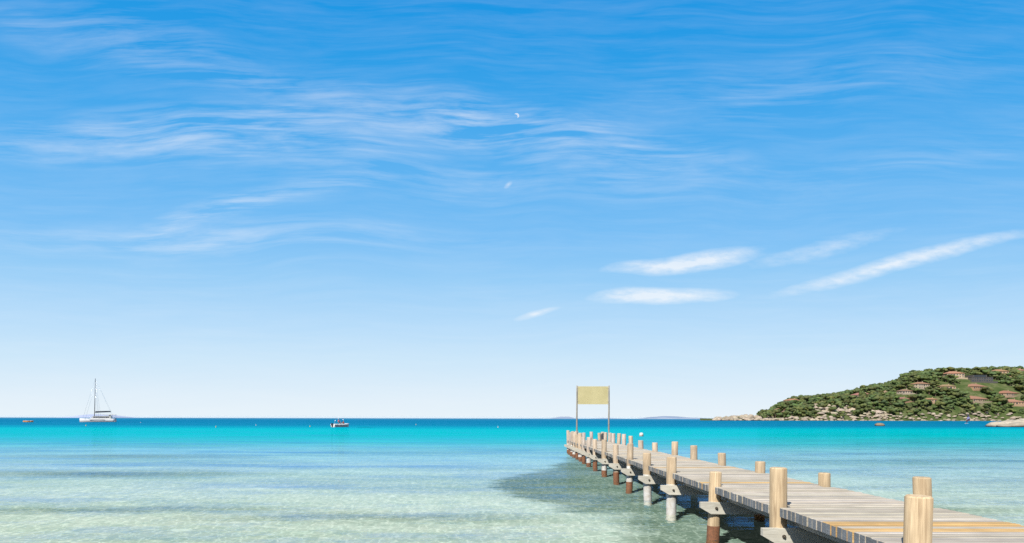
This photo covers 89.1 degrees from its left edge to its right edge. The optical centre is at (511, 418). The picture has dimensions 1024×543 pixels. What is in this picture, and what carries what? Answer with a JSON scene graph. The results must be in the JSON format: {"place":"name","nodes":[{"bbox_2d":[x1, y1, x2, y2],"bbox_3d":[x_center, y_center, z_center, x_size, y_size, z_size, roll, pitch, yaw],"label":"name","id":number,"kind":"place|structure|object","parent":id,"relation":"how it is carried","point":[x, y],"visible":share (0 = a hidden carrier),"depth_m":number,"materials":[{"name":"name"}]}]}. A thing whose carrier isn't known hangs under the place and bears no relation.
{"place":"outdoors","nodes":[
{"label":"outdoors","id":0,"kind":"place"},
{"bbox_2d":[56,417,637,418],"bbox_3d":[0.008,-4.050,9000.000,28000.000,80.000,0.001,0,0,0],"label":"horizon haze","id":1,"kind":"object","parent":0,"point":[329,417],"depth_m":9000.00,"materials":[{"name":"blue"}]},
{"bbox_2d":[0,417,1023,542],"bbox_3d":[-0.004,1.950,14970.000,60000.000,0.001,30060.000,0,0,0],"label":"water surface","id":2,"kind":"object","parent":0,"point":[300,480],"visible":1,"depth_m":17.64,"materials":[{"name":"teal liquid"}]},
{"bbox_2d":[80,378,116,421],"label":"sailboat","id":3,"kind":"object","parent":2,"relation":"on","point":[94,418],"visible":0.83,"depth_m":220.88,"materials":[{"name":"plastic"}]},
{"bbox_2d":[330,419,348,426],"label":"motor boat","id":4,"kind":"object","parent":2,"relation":"on","point":[341,424],"visible":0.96,"depth_m":111.28,"materials":[{"name":"white plastic"}]},
{"bbox_2d":[57,414,699,418],"bbox_3d":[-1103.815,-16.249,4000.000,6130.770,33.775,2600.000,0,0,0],"label":"islands","id":5,"kind":"object","parent":2,"relation":"on","point":[117,416],"visible":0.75,"depth_m":4783.09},
{"bbox_2d":[875,418,1023,426],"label":"rocks","id":6,"kind":"object","parent":2,"relation":"on","point":[1013,423],"visible":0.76,"depth_m":135.88,"materials":[{"name":"stone"}]},
{"bbox_2d":[0,0,1023,417],"label":"sky","id":7,"kind":"structure","parent":0,"point":[209,208],"materials":[{"name":"blue"}]},
{"bbox_2d":[700,373,1023,420],"bbox_3d":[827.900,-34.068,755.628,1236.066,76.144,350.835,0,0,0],"label":"headland terrain","id":8,"kind":"structure","parent":0,"point":[962,385],"depth_m":632.64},
{"bbox_2d":[712,403,1020,420],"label":"shore boulders","id":9,"kind":"object","parent":8,"relation":"on","point":[751,417],"visible":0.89,"depth_m":608.32,"materials":[{"name":"stone"}]},
{"bbox_2d":[756,366,1023,418],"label":"headland trees","id":10,"kind":"object","parent":8,"relation":"on","point":[802,405],"visible":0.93,"depth_m":648.03,"materials":[{"name":"green plant"}]},
{"bbox_2d":[773,368,1023,412],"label":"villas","id":11,"kind":"object","parent":8,"relation":"on","point":[975,386],"visible":0.49,"depth_m":668.40,"materials":[{"name":"paint"}]},
{"bbox_3d":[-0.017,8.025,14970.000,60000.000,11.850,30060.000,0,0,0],"label":"seabed","id":12,"kind":"structure","parent":0,"visible":0},
{"bbox_2d":[564,430,1023,542],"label":"pier","id":13,"kind":"structure","parent":12,"relation":"on","point":[822,511],"depth_m":6.77,"materials":[{"name":"brown wood"}]},
{"bbox_2d":[576,386,609,433],"bbox_3d":[4.203,-0.096,27.002,1.759,3.210,0.097,0,0,0],"label":"sign board","id":14,"kind":"object","parent":13,"relation":"attached to","point":[592,394],"visible":0.94,"depth_m":26.99,"materials":[{"name":"yellow wood"}]}
]}

